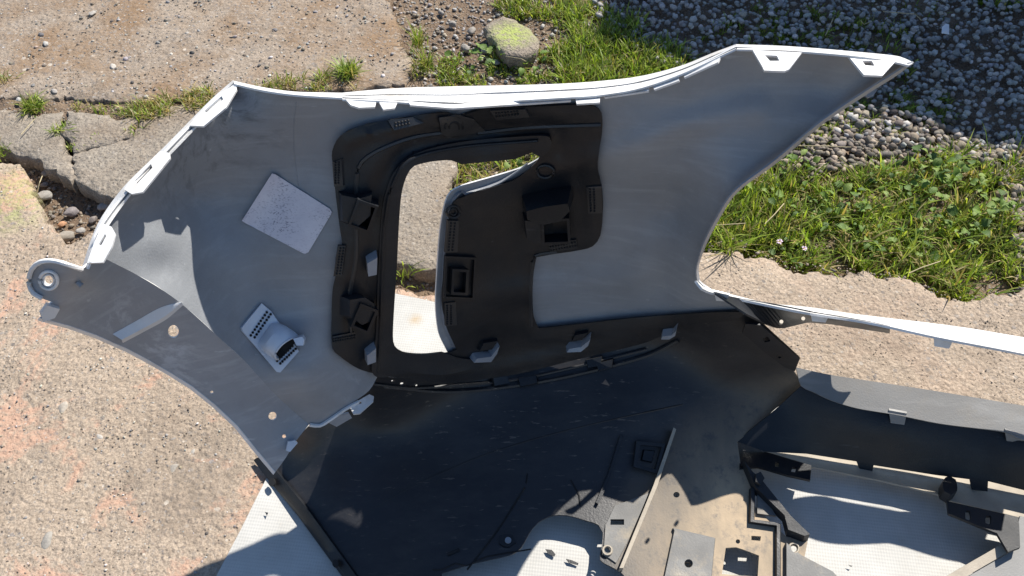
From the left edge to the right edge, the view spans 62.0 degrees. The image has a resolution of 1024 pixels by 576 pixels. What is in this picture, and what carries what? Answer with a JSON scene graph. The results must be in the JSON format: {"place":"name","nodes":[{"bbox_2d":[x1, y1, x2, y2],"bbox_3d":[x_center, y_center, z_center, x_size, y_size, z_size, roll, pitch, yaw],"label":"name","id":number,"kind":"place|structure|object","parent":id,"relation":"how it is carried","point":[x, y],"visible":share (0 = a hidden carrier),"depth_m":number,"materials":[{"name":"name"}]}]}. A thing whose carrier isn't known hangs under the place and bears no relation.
{"place":"outdoors","nodes":[
{"label":"outdoors","id":0,"kind":"place"},
{"bbox_2d":[393,0,631,86],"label":"gravel","id":1,"kind":"structure","parent":0,"point":[414,14],"depth_m":2.62,"materials":[{"name":"grey gravel"}]},
{"bbox_2d":[3,0,1023,300],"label":"ground","id":2,"kind":"structure","parent":0,"point":[547,30],"depth_m":2.55,"materials":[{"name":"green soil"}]},
{"bbox_2d":[0,109,81,196],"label":"concrete slab","id":3,"kind":"structure","parent":2,"relation":"on","point":[34,145],"depth_m":2.21,"materials":[{"name":"grey concrete"}]},
{"bbox_2d":[0,136,10,161],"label":"grass tuft","id":4,"kind":"object","parent":3,"relation":"on","point":[1,150],"visible":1,"depth_m":2.19,"materials":[{"name":"green plant"}]},
{"bbox_2d":[43,118,79,135],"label":"grass tuft","id":5,"kind":"object","parent":3,"relation":"on","point":[60,127],"visible":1,"depth_m":2.24,"materials":[{"name":"green plant"}]},
{"bbox_2d":[40,182,48,186],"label":"pebble","id":6,"kind":"object","parent":2,"relation":"on","point":[44,184],"visible":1,"depth_m":2.17,"materials":[{"name":"stone"}]},
{"bbox_2d":[38,190,52,199],"bbox_3d":[-1.179,-0.231,2.146,0.039,0.019,0.030,0,50,0],"label":"pebble","id":7,"kind":"object","parent":2,"relation":"on","point":[46,195],"visible":0.79,"depth_m":2.14,"materials":[{"name":"stone"}]},
{"bbox_2d":[57,221,66,226],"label":"pebble","id":8,"kind":"object","parent":2,"relation":"on","point":[61,223],"visible":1,"depth_m":2.08,"materials":[{"name":"stone"}]},
{"bbox_2d":[59,231,74,242],"bbox_3d":[-1.080,-0.125,2.054,0.048,0.025,0.033,-16,52,-13],"label":"pebble","id":9,"kind":"object","parent":2,"relation":"on","point":[67,236],"visible":0.6,"depth_m":2.05,"materials":[{"name":"stone"}]},
{"bbox_2d":[63,207,79,216],"bbox_3d":[-1.091,-0.187,2.109,0.035,0.021,0.027,0,50,0],"label":"pebble","id":10,"kind":"object","parent":2,"relation":"on","point":[72,211],"visible":1,"depth_m":2.10,"materials":[{"name":"stone"}]},
{"bbox_2d":[75,227,85,233],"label":"pebble","id":11,"kind":"object","parent":2,"relation":"on","point":[80,230],"visible":1,"depth_m":2.06,"materials":[{"name":"stone"}]},
{"bbox_2d":[88,216,96,223],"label":"pebble","id":12,"kind":"object","parent":2,"relation":"on","point":[92,219],"visible":1,"depth_m":2.09,"materials":[{"name":"stone"}]},
{"bbox_2d":[60,111,139,153],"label":"concrete slab","id":13,"kind":"structure","parent":2,"relation":"on","point":[107,127],"depth_m":2.24,"materials":[{"name":"grey concrete"}]},
{"bbox_2d":[65,136,77,151],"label":"grass tuft","id":14,"kind":"object","parent":13,"relation":"on","point":[70,147],"visible":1,"depth_m":2.20,"materials":[{"name":"green plant"}]},
{"bbox_2d":[122,120,152,134],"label":"grass tuft","id":15,"kind":"object","parent":13,"relation":"on","point":[134,128],"visible":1,"depth_m":2.24,"materials":[{"name":"green plant"}]},
{"bbox_2d":[97,203,108,210],"bbox_3d":[-1.015,-0.204,2.121,0.034,0.019,0.026,-25,54,-20],"label":"pebble","id":16,"kind":"object","parent":2,"relation":"on","point":[101,206],"visible":0.79,"depth_m":2.11,"materials":[{"name":"stone"}]},
{"bbox_2d":[0,0,413,105],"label":"concrete slab","id":17,"kind":"structure","parent":2,"relation":"on","point":[237,12],"depth_m":2.48,"materials":[{"name":"beige concrete"}]},
{"bbox_2d":[0,67,25,85],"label":"grass tuft","id":18,"kind":"object","parent":17,"relation":"on","point":[3,78],"visible":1,"depth_m":2.38,"materials":[{"name":"green plant"}]},
{"bbox_2d":[0,0,405,92],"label":"grit","id":19,"kind":"object","parent":17,"relation":"on","point":[191,64],"visible":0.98,"depth_m":2.49,"materials":[{"name":"gravel"}]},
{"bbox_2d":[304,66,334,82],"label":"grass tuft","id":20,"kind":"object","parent":17,"relation":"on","point":[326,73],"visible":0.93,"depth_m":2.38,"materials":[{"name":"green plant"}]},
{"bbox_2d":[325,53,370,83],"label":"grass tuft","id":21,"kind":"object","parent":17,"relation":"on","point":[346,70],"visible":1,"depth_m":2.38,"materials":[{"name":"green plant"}]},
{"bbox_2d":[0,72,424,120],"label":"soil","id":22,"kind":"structure","parent":2,"relation":"on","point":[64,106],"depth_m":2.32,"materials":[{"name":"brown soil"}]},
{"bbox_2d":[13,88,50,118],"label":"grass tuft","id":23,"kind":"object","parent":22,"relation":"on","point":[31,105],"visible":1,"depth_m":2.30,"materials":[{"name":"green plant"}]},
{"bbox_2d":[92,102,116,114],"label":"grass tuft","id":24,"kind":"object","parent":22,"relation":"on","point":[100,109],"visible":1,"depth_m":2.30,"materials":[{"name":"green plant"}]},
{"bbox_2d":[71,27,430,122],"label":"grass","id":25,"kind":"structure","parent":22,"relation":"on","point":[152,107],"depth_m":2.31,"materials":[{"name":"green plant"}]},
{"bbox_2d":[401,20,429,51],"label":"grass tuft","id":26,"kind":"object","parent":25,"relation":"on","point":[418,42],"visible":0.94,"depth_m":2.48,"materials":[{"name":"green plant"}]},
{"bbox_2d":[406,45,442,73],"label":"grass tuft","id":27,"kind":"object","parent":22,"relation":"on","point":[426,61],"visible":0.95,"depth_m":2.41,"materials":[{"name":"green plant"}]},
{"bbox_2d":[7,161,428,286],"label":"gravel","id":28,"kind":"structure","parent":2,"relation":"on","point":[53,188],"depth_m":2.13,"materials":[{"name":"grey gravel"}]},
{"bbox_2d":[72,97,458,282],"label":"concrete slab","id":29,"kind":"structure","parent":2,"relation":"on","point":[104,174],"depth_m":2.12,"materials":[{"name":"grey concrete"}]},
{"bbox_2d":[396,261,424,283],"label":"grass tuft","id":30,"kind":"object","parent":2,"relation":"on","point":[403,274],"visible":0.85,"depth_m":1.92,"materials":[{"name":"green plant"}]},
{"bbox_2d":[448,20,455,26],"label":"pebble","id":31,"kind":"object","parent":2,"relation":"on","point":[451,23],"visible":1,"depth_m":2.62,"materials":[{"name":"stone"}]},
{"bbox_2d":[444,50,481,74],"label":"broadleaf weed","id":32,"kind":"object","parent":2,"relation":"on","point":[447,53],"visible":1,"depth_m":2.48,"materials":[{"name":"green plant"}]},
{"bbox_2d":[461,44,469,52],"bbox_3d":[-0.139,-0.717,2.546,0.022,0.020,0.035,-34,58,-25],"label":"pebble","id":33,"kind":"object","parent":2,"relation":"on","point":[465,48],"visible":0.96,"depth_m":2.54,"materials":[{"name":"stone"}]},
{"bbox_2d":[399,153,538,288],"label":"grass","id":34,"kind":"structure","parent":2,"relation":"on","point":[474,171],"depth_m":2.19,"materials":[{"name":"green plant"}]},
{"bbox_2d":[467,27,475,34],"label":"pebble","id":35,"kind":"object","parent":2,"relation":"on","point":[471,30],"visible":1,"depth_m":2.60,"materials":[{"name":"stone"}]},
{"bbox_2d":[470,43,504,65],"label":"broadleaf weed","id":36,"kind":"object","parent":2,"relation":"on","point":[484,47],"visible":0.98,"depth_m":2.49,"materials":[{"name":"green plant"}]},
{"bbox_2d":[453,153,535,187],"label":"gravel","id":37,"kind":"structure","parent":2,"relation":"on","point":[527,156],"depth_m":2.22,"materials":[{"name":"grey gravel"}]},
{"bbox_2d":[483,16,539,69],"bbox_3d":[0.001,-0.731,2.540,0.133,0.064,0.217,-22,54,-18],"label":"stone","id":38,"kind":"object","parent":2,"relation":"on","point":[512,38],"visible":0.98,"depth_m":2.50,"materials":[{"name":"grey stone"}]},
{"bbox_2d":[0,163,1023,575],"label":"concrete slab","id":39,"kind":"structure","parent":2,"relation":"on","point":[202,497],"depth_m":1.70,"materials":[{"name":"beige concrete"}]},
{"bbox_2d":[41,531,51,549],"bbox_3d":[-0.826,0.451,1.516,0.020,0.011,0.038,0,50,0],"label":"pebble","id":40,"kind":"object","parent":39,"relation":"on","point":[46,541],"visible":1,"depth_m":1.51,"materials":[{"name":"stone"}]},
{"bbox_2d":[58,401,67,412],"bbox_3d":[-0.892,0.239,1.694,0.020,0.009,0.031,0,50,0],"label":"pebble","id":41,"kind":"object","parent":39,"relation":"on","point":[62,407],"visible":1,"depth_m":1.69,"materials":[{"name":"stone"}]},
{"bbox_2d":[0,188,261,575],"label":"grit","id":42,"kind":"object","parent":39,"relation":"on","point":[115,462],"visible":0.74,"depth_m":1.64,"materials":[{"name":"gravel"}]},
{"bbox_2d":[170,464,178,471],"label":"pebble","id":43,"kind":"object","parent":39,"relation":"on","point":[173,467],"visible":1,"depth_m":1.61,"materials":[{"name":"stone"}]},
{"bbox_2d":[217,293,1007,575],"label":"tarp","id":44,"kind":"object","parent":39,"relation":"on","point":[853,526],"visible":0.2,"depth_m":1.51,"materials":[{"name":"plastic"}]},
{"bbox_2d":[26,44,1023,575],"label":"bumper cover","id":45,"kind":"object","parent":44,"relation":"on","point":[604,358],"visible":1,"depth_m":1.42,"materials":[{"name":"white paint"}]},
{"bbox_2d":[706,221,775,257],"bbox_3d":[0.483,-0.099,1.928,0.224,0.093,0.132,14,51,12],"label":"grass tuft","id":46,"kind":"object","parent":39,"relation":"on","point":[738,245],"visible":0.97,"depth_m":1.95,"materials":[{"name":"green plant"}]},
{"bbox_2d":[702,238,1023,307],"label":"grit","id":47,"kind":"object","parent":39,"relation":"on","point":[874,274],"visible":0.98,"depth_m":1.93,"materials":[{"name":"gravel"}]},
{"bbox_2d":[710,266,1021,396],"bbox_3d":[0.783,0.126,1.787,0.733,0.005,0.352,7,50,6],"label":"grit","id":48,"kind":"object","parent":39,"relation":"on","point":[907,336],"visible":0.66,"depth_m":1.79,"materials":[{"name":"gravel"}]},
{"bbox_2d":[504,159,521,169],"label":"broadleaf weed","id":49,"kind":"object","parent":2,"relation":"on","point":[508,164],"visible":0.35,"depth_m":2.19,"materials":[{"name":"green plant"}]},
{"bbox_2d":[518,49,548,76],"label":"broadleaf weed","id":50,"kind":"object","parent":2,"relation":"on","point":[521,70],"visible":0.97,"depth_m":2.46,"materials":[{"name":"green plant"}]},
{"bbox_2d":[737,182,783,210],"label":"broadleaf weed","id":51,"kind":"object","parent":2,"relation":"on","point":[772,200],"visible":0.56,"depth_m":2.09,"materials":[{"name":"green plant"}]},
{"bbox_2d":[768,236,812,269],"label":"broadleaf weed","id":52,"kind":"object","parent":2,"relation":"on","point":[771,251],"visible":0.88,"depth_m":1.99,"materials":[{"name":"green plant"}]},
{"bbox_2d":[772,149,820,190],"bbox_3d":[0.731,-0.312,2.161,0.102,0.053,0.118,-32,57,-24],"label":"broadleaf weed","id":53,"kind":"object","parent":2,"relation":"on","point":[794,158],"visible":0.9,"depth_m":2.16,"materials":[{"name":"green plant"}]},
{"bbox_2d":[592,0,1023,160],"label":"gravel","id":54,"kind":"structure","parent":2,"relation":"on","point":[959,81],"depth_m":2.55,"materials":[{"name":"grey gravel"}]},
{"bbox_2d":[942,24,948,33],"bbox_3d":[1.290,-0.772,2.536,0.022,0.008,0.046,12,51,10],"label":"paper scrap","id":55,"kind":"object","parent":54,"relation":"on","point":[945,28],"visible":1,"depth_m":2.53,"materials":[{"name":"white paper"}]},
{"bbox_2d":[787,195,831,231],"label":"broadleaf weed","id":56,"kind":"object","parent":2,"relation":"on","point":[825,225],"visible":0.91,"depth_m":2.07,"materials":[{"name":"green plant"}]},
{"bbox_2d":[820,180,872,219],"bbox_3d":[0.817,-0.213,2.086,0.114,0.041,0.120,-31,56,-23],"label":"broadleaf weed","id":57,"kind":"object","parent":2,"relation":"on","point":[847,187],"visible":0.99,"depth_m":2.08,"materials":[{"name":"green plant"}]},
{"bbox_2d":[834,222,885,256],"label":"broadleaf weed","id":58,"kind":"object","parent":2,"relation":"on","point":[846,227],"visible":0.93,"depth_m":2.01,"materials":[{"name":"green plant"}]},
{"bbox_2d":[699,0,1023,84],"bbox_3d":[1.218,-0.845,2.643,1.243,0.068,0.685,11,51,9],"label":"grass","id":59,"kind":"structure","parent":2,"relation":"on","point":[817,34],"depth_m":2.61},
{"bbox_2d":[703,122,1023,302],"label":"grass","id":60,"kind":"structure","parent":2,"relation":"on","point":[737,210],"depth_m":2.05,"materials":[{"name":"green plant"}]},
{"bbox_2d":[774,239,782,257],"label":"flower","id":61,"kind":"object","parent":60,"relation":"on","point":[779,241],"visible":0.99,"depth_m":1.97,"materials":[{"name":"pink plant"}]},
{"bbox_2d":[909,261,940,272],"bbox_3d":[0.930,-0.048,1.917,0.091,0.007,0.003,-19,52,-15],"label":"straw","id":62,"kind":"object","parent":60,"relation":"on","point":[924,266],"visible":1,"depth_m":1.91,"materials":[{"name":"beige plant"}]},
{"bbox_2d":[735,106,1023,292],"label":"gravel","id":63,"kind":"structure","parent":2,"relation":"on","point":[864,146],"depth_m":2.25,"materials":[{"name":"grey gravel"}]},
{"bbox_2d":[799,145,850,147],"bbox_3d":[0.796,-0.364,2.182,0.147,0.007,0.008,0,50,0],"label":"straw","id":64,"kind":"object","parent":63,"relation":"on","point":[824,146],"visible":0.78,"depth_m":2.18,"materials":[{"name":"beige plant"}]},
{"bbox_2d":[869,159,918,198],"bbox_3d":[0.955,-0.275,2.129,0.114,0.050,0.110,-13,51,-11],"label":"broadleaf weed","id":65,"kind":"object","parent":2,"relation":"on","point":[908,186],"visible":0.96,"depth_m":2.13,"materials":[{"name":"green plant"}]},
{"bbox_2d":[794,86,995,164],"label":"gravel","id":66,"kind":"structure","parent":2,"relation":"on","point":[903,108],"depth_m":2.34,"materials":[{"name":"grey gravel"}]},
{"bbox_2d":[886,225,940,268],"bbox_3d":[0.948,-0.102,2.000,0.117,0.054,0.120,-26,55,-20],"label":"broadleaf weed","id":67,"kind":"object","parent":2,"relation":"on","point":[936,257],"visible":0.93,"depth_m":2.00,"materials":[{"name":"green plant"}]},
{"bbox_2d":[906,187,957,227],"bbox_3d":[1.013,-0.193,2.054,0.122,0.053,0.122,0,50,0],"label":"broadleaf weed","id":68,"kind":"object","parent":2,"relation":"on","point":[951,209],"visible":0.95,"depth_m":2.05,"materials":[{"name":"green plant"}]},
{"bbox_2d":[904,144,961,189],"bbox_3d":[1.065,-0.307,2.147,0.140,0.079,0.132,0,50,0],"label":"broadleaf weed","id":69,"kind":"object","parent":2,"relation":"on","point":[937,162],"visible":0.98,"depth_m":2.14,"materials":[{"name":"green plant"}]},
{"bbox_2d":[941,160,986,194],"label":"broadleaf weed","id":70,"kind":"object","parent":2,"relation":"on","point":[957,171],"visible":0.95,"depth_m":2.13,"materials":[{"name":"green plant"}]},
{"bbox_2d":[943,208,991,244],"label":"broadleaf weed","id":71,"kind":"object","parent":2,"relation":"on","point":[985,222],"visible":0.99,"depth_m":2.02,"materials":[{"name":"green plant"}]},
{"bbox_2d":[972,189,1020,227],"bbox_3d":[1.164,-0.203,2.060,0.104,0.047,0.117,0,50,0],"label":"broadleaf weed","id":72,"kind":"object","parent":2,"relation":"on","point":[1004,204],"visible":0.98,"depth_m":2.05,"materials":[{"name":"green plant"}]},
{"bbox_2d":[429,0,702,86],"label":"grass","id":73,"kind":"structure","parent":0,"point":[588,42],"depth_m":2.52,"materials":[{"name":"green plant"}]}
]}

